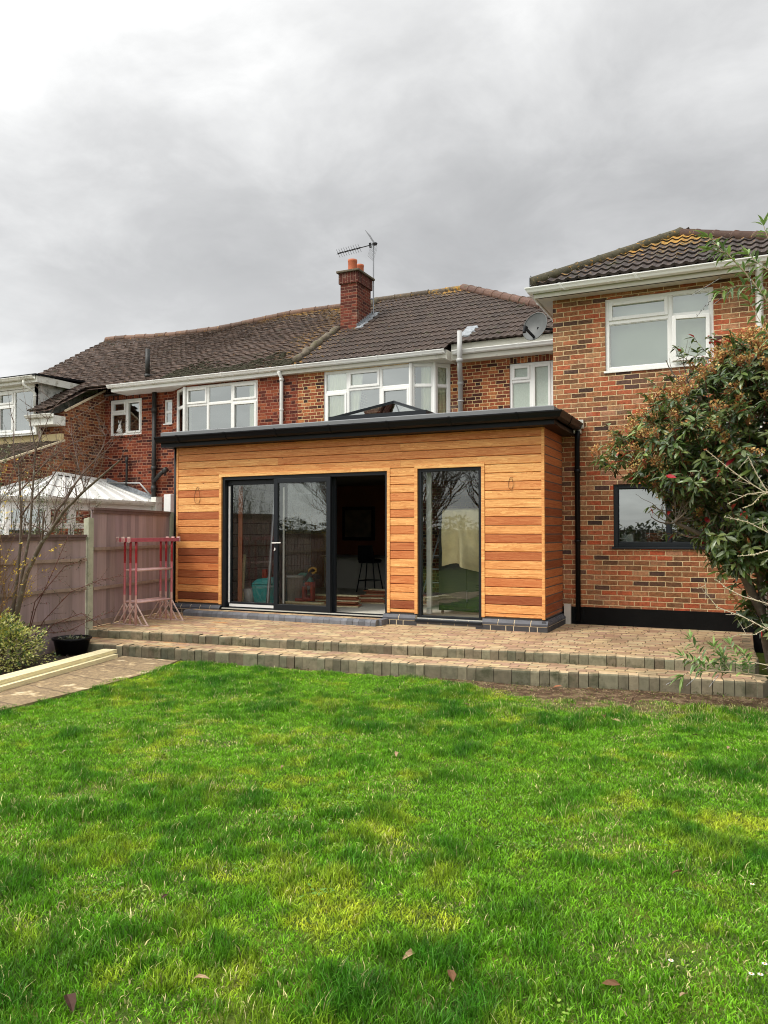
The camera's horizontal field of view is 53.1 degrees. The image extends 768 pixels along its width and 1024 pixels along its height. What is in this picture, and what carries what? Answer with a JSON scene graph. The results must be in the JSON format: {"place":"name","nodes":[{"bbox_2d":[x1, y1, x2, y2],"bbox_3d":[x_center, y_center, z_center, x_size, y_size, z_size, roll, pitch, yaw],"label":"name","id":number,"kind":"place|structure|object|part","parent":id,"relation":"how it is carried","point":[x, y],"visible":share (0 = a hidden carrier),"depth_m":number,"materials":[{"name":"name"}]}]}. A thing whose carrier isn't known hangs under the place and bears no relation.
{"place":"outdoors","nodes":[
{"label":"outdoors","id":0,"kind":"place"},
{"bbox_2d":[0,656,176,709],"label":"path","id":1,"kind":"structure","parent":0,"point":[78,680],"depth_m":8.49,"materials":[{"name":"stone"}]},
{"bbox_2d":[0,654,117,691],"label":"timber plank","id":2,"kind":"object","parent":1,"relation":"on","point":[27,680],"visible":0.8,"depth_m":8.76,"materials":[{"name":"beige wood"}]},
{"bbox_2d":[0,649,116,684],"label":"timber plank","id":3,"kind":"object","parent":2,"relation":"on","point":[31,671],"visible":1,"depth_m":8.92,"materials":[{"name":"beige wood"}]},
{"bbox_2d":[0,602,767,1023],"bbox_3d":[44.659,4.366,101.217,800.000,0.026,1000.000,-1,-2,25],"label":"ground","id":4,"kind":"structure","parent":0,"point":[592,700],"depth_m":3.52,"materials":[{"name":"green plant"}]},
{"bbox_2d":[0,431,105,534],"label":"hedge shrub","id":5,"kind":"object","parent":4,"relation":"on","point":[56,530],"visible":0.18,"depth_m":11.86,"materials":[{"name":"brown plant"}]},
{"bbox_2d":[0,652,119,674],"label":"soil bed","id":6,"kind":"object","parent":4,"relation":"on","point":[24,666],"visible":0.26,"depth_m":9.80,"materials":[{"name":"brown soil"}]},
{"bbox_2d":[0,606,57,672],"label":"euonymus bush","id":7,"kind":"object","parent":6,"relation":"on","point":[5,633],"visible":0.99,"depth_m":9.16,"materials":[{"name":"green plant"}]},
{"bbox_2d":[0,442,61,659],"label":"forsythia shrub","id":8,"kind":"object","parent":6,"relation":"on","point":[3,585],"visible":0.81,"depth_m":9.38,"materials":[{"name":"brown plant"}]},
{"bbox_2d":[51,634,91,655],"bbox_3d":[-4.221,1.781,10.388,0.510,0.273,0.510,-1,-2,25],"label":"planter","id":9,"kind":"object","parent":6,"relation":"on","point":[73,645],"visible":0.98,"depth_m":10.22,"materials":[{"name":"black plastic"}]},
{"bbox_2d":[0,380,143,661],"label":"bare tree","id":10,"kind":"object","parent":6,"relation":"on","point":[21,588],"visible":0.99,"depth_m":9.36,"materials":[{"name":"brown plant"}]},
{"bbox_2d":[21,537,124,654],"bbox_3d":[-3.965,1.081,9.860,1.452,1.557,0.459,0,-2,13],"label":"cotoneaster shrub","id":11,"kind":"object","parent":6,"relation":"on","point":[41,595],"visible":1,"depth_m":9.86,"materials":[{"name":"brown plant"}]},
{"bbox_2d":[64,993,76,1012],"bbox_3d":[-1.089,1.694,2.661,0.040,0.030,0.104,1,-2,-27],"label":"fallen leaf","id":12,"kind":"object","parent":4,"relation":"on","point":[70,1000],"visible":1,"depth_m":2.66,"materials":[{"name":"brown plant"}]},
{"bbox_2d":[0,507,173,659],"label":"garden fence","id":13,"kind":"object","parent":4,"relation":"on","point":[98,546],"visible":0.71,"depth_m":11.15,"materials":[{"name":"wood"}]},
{"bbox_2d":[0,472,173,534],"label":"conservatory","id":14,"kind":"object","parent":4,"relation":"on","point":[119,496],"visible":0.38,"depth_m":17.94,"materials":[{"name":"white plastic"}]},
{"bbox_2d":[0,300,380,510],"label":"brick house","id":15,"kind":"structure","parent":4,"relation":"on","point":[155,379],"depth_m":20.12,"materials":[{"name":"red brick"}]},
{"bbox_2d":[0,388,34,435],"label":"window","id":16,"kind":"structure","parent":15,"relation":"in","point":[14,392],"depth_m":20.09,"materials":[{"name":"white plastic"}]},
{"bbox_2d":[117,419,122,432],"bbox_3d":[-7.084,-2.296,20.609,0.180,0.371,0.175,-1,-2,25],"label":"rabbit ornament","id":17,"kind":"object","parent":15,"relation":"on","point":[119,425],"visible":0.75,"depth_m":20.57,"materials":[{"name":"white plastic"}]},
{"bbox_2d":[111,398,141,435],"bbox_3d":[-6.854,-2.524,20.493,1.100,0.960,0.086,-1,-2,25],"label":"window","id":18,"kind":"structure","parent":15,"relation":"in","point":[126,411],"depth_m":20.47,"materials":[{"name":"white plastic"}]},
{"bbox_2d":[163,400,172,424],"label":"window","id":19,"kind":"structure","parent":15,"relation":"in","point":[167,411],"depth_m":19.90,"materials":[{"name":"white plastic"}]},
{"bbox_2d":[177,388,182,430],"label":"window","id":20,"kind":"structure","parent":15,"relation":"in","point":[179,407],"depth_m":19.50,"materials":[{"name":"white plastic"}]},
{"bbox_2d":[190,391,191,430],"bbox_3d":[-4.883,-2.322,19.236,0.151,1.550,0.055,-1,-2,33],"label":"curtain","id":21,"kind":"object","parent":15,"relation":"hanging from","point":[190,414],"visible":0.31,"depth_m":19.20,"materials":[{"name":"white fabric"}]},
{"bbox_2d":[186,380,257,430],"bbox_3d":[-3.943,-2.363,18.628,2.170,1.500,0.086,-1,-2,25],"label":"window","id":22,"kind":"structure","parent":15,"relation":"in","point":[234,401],"depth_m":18.51,"materials":[{"name":"white plastic"}]},
{"bbox_2d":[250,385,253,425],"bbox_3d":[-3.083,-2.347,18.305,0.300,1.550,0.055,-1,-2,25],"label":"curtain","id":23,"kind":"object","parent":15,"relation":"hanging from","point":[251,406],"visible":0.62,"depth_m":18.34,"materials":[{"name":"white fabric"}]},
{"bbox_2d":[194,974,209,978],"bbox_3d":[-0.664,1.696,2.802,0.060,0.013,0.017,0,-2,-1],"label":"fallen leaf","id":24,"kind":"object","parent":4,"relation":"on","point":[201,976],"visible":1,"depth_m":2.81,"materials":[{"name":"beige plant"}]},
{"bbox_2d":[0,616,767,711],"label":"leaf litter","id":25,"kind":"object","parent":4,"relation":"on","point":[717,693],"visible":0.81,"depth_m":7.99,"materials":[{"name":"brown plant"}]},
{"bbox_2d":[403,948,412,958],"bbox_3d":[0.097,1.694,2.943,0.061,0.027,0.024,1,-2,-29],"label":"fallen leaf","id":26,"kind":"object","parent":4,"relation":"on","point":[408,953],"visible":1,"depth_m":2.95,"materials":[{"name":"beige plant"}]},
{"bbox_2d":[87,628,767,697],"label":"patio kerb","id":27,"kind":"structure","parent":4,"relation":"on","point":[757,686],"depth_m":8.95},
{"bbox_2d":[447,969,455,981],"bbox_3d":[0.245,1.690,2.807,0.031,0.016,0.070,0,-2,-13],"label":"fallen leaf","id":28,"kind":"object","parent":4,"relation":"on","point":[452,974],"visible":1,"depth_m":2.80,"materials":[{"name":"brown plant"}]},
{"bbox_2d":[276,227,767,652],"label":"brick house","id":29,"kind":"structure","parent":4,"relation":"on","point":[621,321],"depth_m":11.75,"materials":[{"name":"brick"}]},
{"bbox_2d":[328,374,346,416],"bbox_3d":[-1.023,-2.373,17.340,0.550,1.550,0.055,-1,-2,25],"label":"curtain","id":30,"kind":"object","parent":29,"relation":"hanging from","point":[337,382],"visible":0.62,"depth_m":17.37,"materials":[{"name":"white fabric"}]},
{"bbox_2d":[351,374,362,411],"bbox_3d":[-0.598,-2.378,17.152,0.320,1.550,0.055,-1,-2,25],"label":"curtain","id":31,"kind":"object","parent":29,"relation":"hanging from","point":[357,379],"visible":0.54,"depth_m":17.17,"materials":[{"name":"white fabric"}]},
{"bbox_2d":[337,230,376,314],"bbox_3d":[-0.687,-6.138,20.178,1.124,2.329,0.424,-1,-2,25],"label":"tv aerial","id":32,"kind":"object","parent":29,"relation":"attached to","point":[373,244],"visible":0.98,"depth_m":20.00,"materials":[{"name":"metal"}]},
{"bbox_2d":[324,364,408,420],"bbox_3d":[-0.373,-2.418,16.956,2.145,1.520,0.086,-1,-2,25],"label":"window","id":33,"kind":"structure","parent":29,"relation":"in","point":[379,385],"depth_m":17.03,"materials":[{"name":"white plastic"}]},
{"bbox_2d":[413,363,432,411],"bbox_3d":[0.833,-2.431,16.474,0.513,1.520,0.070,0,-2,5],"label":"window","id":34,"kind":"structure","parent":29,"relation":"in","point":[414,364],"depth_m":16.45,"materials":[{"name":"white plastic"}]},
{"bbox_2d":[421,367,430,410],"bbox_3d":[0.931,-2.395,16.503,0.253,1.550,0.055,0,-2,7],"label":"curtain","id":35,"kind":"object","parent":29,"relation":"hanging from","point":[426,391],"visible":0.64,"depth_m":16.52,"materials":[{"name":"white fabric"}]},
{"bbox_2d":[438,368,445,412],"bbox_3d":[1.269,-2.393,16.587,0.269,1.550,0.055,1,-2,-23],"label":"curtain","id":36,"kind":"object","parent":29,"relation":"hanging from","point":[441,392],"visible":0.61,"depth_m":16.59,"materials":[{"name":"beige fabric"}]},
{"bbox_2d":[436,363,449,412],"bbox_3d":[1.244,-2.430,16.518,0.375,1.520,0.070,1,-2,-21],"label":"window","id":37,"kind":"structure","parent":29,"relation":"in","point":[438,365],"depth_m":16.53,"materials":[{"name":"white plastic"}]},
{"bbox_2d":[510,360,552,407],"bbox_3d":[3.040,-2.558,15.836,0.950,1.060,0.125,-1,-2,25],"label":"window","id":38,"kind":"structure","parent":29,"relation":"in","point":[531,384],"depth_m":15.83,"materials":[{"name":"white plastic"}]},
{"bbox_2d":[522,312,552,340],"bbox_3d":[2.896,-3.319,13.559,0.889,0.533,0.521,0,-2,11],"label":"satellite dish","id":39,"kind":"object","parent":29,"relation":"attached to","point":[534,326],"visible":1,"depth_m":13.73,"materials":[{"name":"grey metal"}]},
{"bbox_2d":[604,287,713,373],"bbox_3d":[4.032,-2.664,11.306,1.550,1.130,0.190,-1,-2,25],"label":"window","id":40,"kind":"structure","parent":29,"relation":"in","point":[668,315],"depth_m":11.29,"materials":[{"name":"white plastic"}]},
{"bbox_2d":[612,482,767,549],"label":"window","id":41,"kind":"structure","parent":29,"relation":"in","point":[669,544],"depth_m":11.36,"materials":[{"name":"metal"}]},
{"bbox_2d":[602,979,619,985],"bbox_3d":[0.817,1.698,2.769,0.069,0.024,0.021,-1,-2,35],"label":"fallen leaf","id":42,"kind":"object","parent":4,"relation":"on","point":[613,982],"visible":1,"depth_m":2.77,"materials":[{"name":"brown plant"}]},
{"bbox_2d":[588,323,767,672],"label":"photinia tree","id":43,"kind":"object","parent":4,"relation":"on","point":[733,379],"visible":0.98,"depth_m":8.21,"materials":[{"name":"green plant"}]},
{"bbox_2d":[666,213,767,690],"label":"buddleia bush","id":44,"kind":"object","parent":4,"relation":"on","point":[763,293],"visible":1,"depth_m":7.25,"materials":[{"name":"green plant"}]},
{"bbox_2d":[697,450,767,669],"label":"budding shrub","id":45,"kind":"object","parent":4,"relation":"on","point":[754,493],"visible":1,"depth_m":7.20,"materials":[{"name":"green plant"}]},
{"bbox_2d":[0,0,767,376],"label":"sky","id":46,"kind":"structure","parent":0,"point":[166,165],"materials":[{"name":"grey"}]},
{"bbox_2d":[90,611,757,687],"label":"patio","id":47,"kind":"structure","parent":0,"point":[618,640],"depth_m":10.14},
{"bbox_2d":[111,536,169,623],"bbox_3d":[-3.761,1.048,12.004,0.520,1.325,1.120,-1,-2,25],"label":"builders trestle","id":48,"kind":"object","parent":47,"relation":"on","point":[124,605],"visible":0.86,"depth_m":11.70,"materials":[{"name":"red paint"}]},
{"bbox_2d":[116,537,178,624],"bbox_3d":[-3.652,1.046,11.930,0.520,1.325,1.120,-1,-2,25],"label":"builders trestle","id":49,"kind":"object","parent":47,"relation":"on","point":[124,539],"visible":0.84,"depth_m":11.61,"materials":[{"name":"red paint"}]},
{"bbox_2d":[122,537,184,625],"bbox_3d":[-3.543,1.044,11.857,0.520,1.325,1.120,-1,-2,25],"label":"builders trestle","id":50,"kind":"object","parent":47,"relation":"on","point":[136,541],"visible":1,"depth_m":11.78,"materials":[{"name":"red paint"}]},
{"bbox_2d":[183,608,387,626],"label":"step","id":51,"kind":"structure","parent":47,"relation":"on","point":[340,620],"depth_m":12.07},
{"bbox_2d":[154,401,582,632],"bbox_3d":[0.808,-0.065,15.184,7.044,3.760,7.579,-1,-2,25],"label":"garden extension","id":52,"kind":"object","parent":47,"relation":"on","point":[386,459],"visible":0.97,"depth_m":11.97,"materials":[{"name":"brown wood"}]},
{"bbox_2d":[238,486,242,601],"bbox_3d":[-2.478,0.586,13.248,0.070,2.085,0.095,0,-2,-1],"label":"timber post","id":53,"kind":"object","parent":52,"relation":"on","point":[240,531],"visible":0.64,"depth_m":13.23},
{"bbox_2d":[242,555,245,601],"bbox_3d":[-2.491,1.191,13.419,0.115,0.884,0.376,0,-2,-3],"label":"timber post","id":54,"kind":"object","parent":52,"relation":"on","point":[243,569],"visible":0.57,"depth_m":13.45,"materials":[{"name":"brown wood"}]},
{"bbox_2d":[243,588,253,601],"bbox_3d":[-2.348,1.482,13.406,0.260,0.300,0.256,-1,-2,25],"label":"bucket","id":55,"kind":"object","parent":52,"relation":"on","point":[248,594],"visible":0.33,"depth_m":13.30,"materials":[{"name":"grey plastic"}]},
{"bbox_2d":[227,479,281,608],"bbox_3d":[-2.183,0.538,12.946,1.070,2.155,0.060,-1,-2,25],"label":"door leaf","id":56,"kind":"structure","parent":52,"relation":"in","point":[271,481],"depth_m":13.02,"materials":[{"name":"metal"}]},
{"bbox_2d":[251,577,287,602],"bbox_3d":[-1.961,1.372,13.338,0.541,0.518,0.442,-1,-2,25],"label":"storage box","id":57,"kind":"object","parent":52,"relation":"on","point":[259,588],"visible":0.43,"depth_m":13.19,"materials":[{"name":"teal plastic"}]},
{"bbox_2d":[262,569,267,577],"bbox_3d":[-2.103,1.178,13.631,0.100,0.320,0.100,-1,-2,25],"label":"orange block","id":58,"kind":"object","parent":57,"relation":"on","point":[264,573],"depth_m":13.59,"materials":[{"name":"red plastic"}]},
{"bbox_2d":[266,493,273,602],"bbox_3d":[-1.915,0.532,13.107,0.060,2.190,0.280,-1,-2,30],"label":"prop pole","id":59,"kind":"object","parent":52,"relation":"on","point":[270,565],"visible":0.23,"depth_m":13.06,"materials":[{"name":"metal"}]},
{"bbox_2d":[286,575,303,600],"bbox_3d":[-1.527,1.356,13.158,0.300,0.540,0.295,-1,-2,25],"label":"waste bin","id":60,"kind":"object","parent":52,"relation":"on","point":[294,586],"visible":0.66,"depth_m":13.05,"materials":[{"name":"grey plastic"}]},
{"bbox_2d":[272,477,331,612],"bbox_3d":[-1.336,0.522,12.422,1.070,2.155,0.111,-1,-2,25],"label":"door leaf","id":61,"kind":"structure","parent":52,"relation":"in","point":[276,606],"depth_m":12.36,"materials":[{"name":"metal"}]},
{"bbox_2d":[295,582,314,601],"bbox_3d":[-1.335,1.391,12.989,0.350,0.420,0.100,-1,-2,25],"label":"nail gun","id":62,"kind":"object","parent":52,"relation":"on","point":[304,598],"visible":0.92,"depth_m":12.93,"materials":[{"name":"red plastic"}]},
{"bbox_2d":[298,567,319,601],"bbox_3d":[-1.350,1.283,13.220,0.570,0.688,0.400,-1,-2,25],"label":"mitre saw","id":63,"kind":"object","parent":52,"relation":"on","point":[308,577],"visible":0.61,"depth_m":13.13,"materials":[{"name":"metal"}]},
{"bbox_2d":[281,477,336,611],"bbox_3d":[-1.240,0.527,12.543,1.040,2.155,0.060,-1,-2,25],"label":"door leaf","id":64,"kind":"structure","parent":52,"relation":"in","point":[334,479],"depth_m":12.33,"materials":[{"name":"metal"}]},
{"bbox_2d":[342,507,374,540],"bbox_3d":[-0.605,0.277,18.222,0.860,0.800,0.058,-1,-2,25],"label":"framed picture","id":65,"kind":"object","parent":52,"relation":"attached to","point":[358,523],"visible":1,"depth_m":18.19,"materials":[{"name":"black plastic"}]},
{"bbox_2d":[356,545,382,591],"bbox_3d":[-0.309,1.216,16.471,0.468,1.003,0.462,-1,-2,25],"label":"bar stool","id":66,"kind":"object","parent":52,"relation":"on","point":[366,554],"visible":0.93,"depth_m":16.32,"materials":[{"name":"black plastic"}]},
{"bbox_2d":[358,602,384,603],"bbox_3d":[-0.234,1.633,13.826,0.501,0.019,0.130,0,-2,12],"label":"cladding board","id":67,"kind":"object","parent":52,"relation":"on","point":[371,602],"visible":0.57,"depth_m":13.76,"materials":[{"name":"brown wood"}]},
{"bbox_2d":[360,601,384,602],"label":"cladding board","id":68,"kind":"object","parent":67,"relation":"on","point":[374,601],"visible":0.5,"depth_m":13.72,"materials":[{"name":"brown wood"}]},
{"bbox_2d":[321,554,438,558],"bbox_3d":[0.291,0.983,16.933,3.600,0.040,0.500,-1,-2,25],"label":"counter","id":69,"kind":"object","parent":52,"relation":"on","point":[375,556],"visible":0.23,"depth_m":17.10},
{"bbox_2d":[423,535,438,603],"bbox_3d":[0.967,0.898,13.699,0.690,1.491,0.178,0,-2,5],"label":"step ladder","id":70,"kind":"object","parent":52,"relation":"on","point":[437,542],"visible":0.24,"depth_m":13.74,"materials":[{"name":"metal"}]},
{"bbox_2d":[415,467,481,624],"bbox_3d":[0.999,0.489,11.420,1.040,2.288,0.345,-1,-2,25],"label":"window","id":71,"kind":"structure","parent":52,"relation":"in","point":[420,471],"depth_m":11.55,"materials":[{"name":"metal"}]},
{"bbox_2d":[439,513,478,613],"bbox_3d":[1.476,0.804,12.064,1.120,1.584,0.618,-1,-2,25],"label":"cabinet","id":72,"kind":"object","parent":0,"point":[458,588],"visible":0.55,"depth_m":11.91,"materials":[{"name":"white plastic"}]},
{"bbox_3d":[1.100,0.771,11.934,0.390,1.404,0.013,-1,-2,25],"label":"door","id":73,"kind":"part","parent":72,"relation":"part of","materials":[{"name":"green wood"}]},
{"bbox_2d":[441,508,478,571],"bbox_3d":[1.339,0.427,11.745,0.950,0.991,0.563,-1,-2,25],"label":"dust sheet","id":74,"kind":"object","parent":72,"relation":"on","point":[460,536],"visible":0.62,"depth_m":11.80,"materials":[{"name":"beige fabric"}]},
{"bbox_3d":[1.560,0.765,11.714,0.590,1.404,0.021,-1,-2,25],"label":"door","id":75,"kind":"part","parent":72,"relation":"part of","materials":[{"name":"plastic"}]},
{"bbox_2d":[621,534,634,541],"bbox_3d":[3.714,0.432,11.688,0.180,0.180,0.140,-1,-2,25],"label":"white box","id":76,"kind":"object","parent":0,"point":[627,537],"visible":0.56,"depth_m":11.63,"materials":[{"name":"plastic"}]},
{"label":"offcut","id":77,"kind":"object","parent":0,"visible":0},
{"bbox_2d":[286,602,325,604],"bbox_3d":[-1.375,1.542,12.881,0.929,0.022,0.090,-1,-2,26],"label":"offcut","id":78,"kind":"object","parent":77,"relation":"on","point":[305,603],"visible":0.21,"depth_m":12.85,"materials":[{"name":"brown wood"}]},
{"bbox_2d":[286,601,323,603],"bbox_3d":[-1.341,1.521,12.922,0.712,0.022,0.090,-1,-2,27],"label":"offcut","id":79,"kind":"object","parent":78,"relation":"on","point":[305,602],"visible":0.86,"depth_m":12.85,"materials":[{"name":"beige wood"}]},
{"bbox_3d":[4.092,0.484,11.575,0.280,0.070,0.276,-1,-2,25],"label":"plant pot","id":80,"kind":"object","parent":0,"visible":0},
{"bbox_2d":[646,539,664,541],"bbox_3d":[4.092,0.439,11.576,0.280,0.070,0.276,-1,-2,25],"label":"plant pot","id":81,"kind":"object","parent":80,"relation":"on","point":[655,540],"visible":0.62,"depth_m":11.47,"materials":[{"name":"ceramic"}]},
{"bbox_2d":[646,536,664,538],"bbox_3d":[4.092,0.394,11.578,0.280,0.070,0.276,-1,-2,25],"label":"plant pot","id":82,"kind":"object","parent":81,"relation":"on","point":[653,537],"visible":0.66,"depth_m":11.47,"materials":[{"name":"ceramic"}]},
{"bbox_2d":[646,533,664,535],"bbox_3d":[4.092,0.349,11.579,0.280,0.070,0.276,-1,-2,25],"label":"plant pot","id":83,"kind":"object","parent":82,"relation":"on","point":[655,534],"visible":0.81,"depth_m":11.47,"materials":[{"name":"ceramic"}]},
{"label":"cladding board","id":84,"kind":"object","parent":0,"visible":0},
{"bbox_2d":[337,604,361,605],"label":"cladding board","id":85,"kind":"object","parent":84,"relation":"on","point":[350,604],"visible":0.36,"depth_m":13.14,"materials":[{"name":"brown wood"}]},
{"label":"cladding board","id":86,"kind":"object","parent":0,"visible":0},
{"bbox_2d":[313,601,357,603],"bbox_3d":[-0.899,1.550,13.239,0.940,0.019,0.140,-1,-2,21],"label":"cladding board","id":87,"kind":"object","parent":86,"relation":"on","point":[338,602],"visible":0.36,"depth_m":13.10,"materials":[{"name":"brown wood"}]},
{"bbox_2d":[315,599,360,601],"bbox_3d":[-0.875,1.528,13.285,0.953,0.019,0.140,0,-2,16],"label":"cladding board","id":88,"kind":"object","parent":87,"relation":"on","point":[341,600],"visible":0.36,"depth_m":13.15,"materials":[{"name":"beige wood"}]},
{"bbox_2d":[315,598,360,600],"bbox_3d":[-0.872,1.506,13.309,0.956,0.019,0.140,0,-2,17],"label":"cladding board","id":89,"kind":"object","parent":88,"relation":"on","point":[338,599],"visible":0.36,"depth_m":13.20,"materials":[{"name":"brown wood"}]},
{"bbox_2d":[315,597,358,598],"bbox_3d":[-0.897,1.484,13.299,0.945,0.019,0.140,-1,-2,22],"label":"cladding board","id":90,"kind":"object","parent":89,"relation":"on","point":[338,598],"visible":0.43,"depth_m":13.17,"materials":[{"name":"brown wood"}]},
{"bbox_2d":[307,595,359,597],"bbox_3d":[-0.887,1.461,13.307,0.945,0.019,0.140,0,-2,17],"label":"cladding board","id":91,"kind":"object","parent":90,"relation":"on","point":[337,596],"visible":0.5,"depth_m":13.19,"materials":[{"name":"brown wood"}]},
{"bbox_2d":[307,594,359,596],"bbox_3d":[-0.873,1.438,13.284,0.941,0.019,0.140,-1,-2,21],"label":"cladding board","id":92,"kind":"object","parent":91,"relation":"on","point":[337,595],"visible":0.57,"depth_m":13.16,"materials":[{"name":"beige wood"}]},
{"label":"cladding board","id":93,"kind":"object","parent":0,"visible":0},
{"bbox_2d":[359,597,384,598],"bbox_3d":[-0.244,1.542,13.801,0.497,0.019,0.130,0,-2,9],"label":"cladding board","id":94,"kind":"object","parent":93,"relation":"on","point":[370,598],"visible":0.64,"depth_m":13.76,"materials":[{"name":"brown wood"}]},
{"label":"cladding board","id":95,"kind":"object","parent":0,"visible":0},
{"bbox_2d":[363,590,384,591],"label":"cladding board","id":96,"kind":"object","parent":95,"relation":"on","point":[374,590],"visible":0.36,"depth_m":14.52,"materials":[{"name":"brown wood"}]}
]}

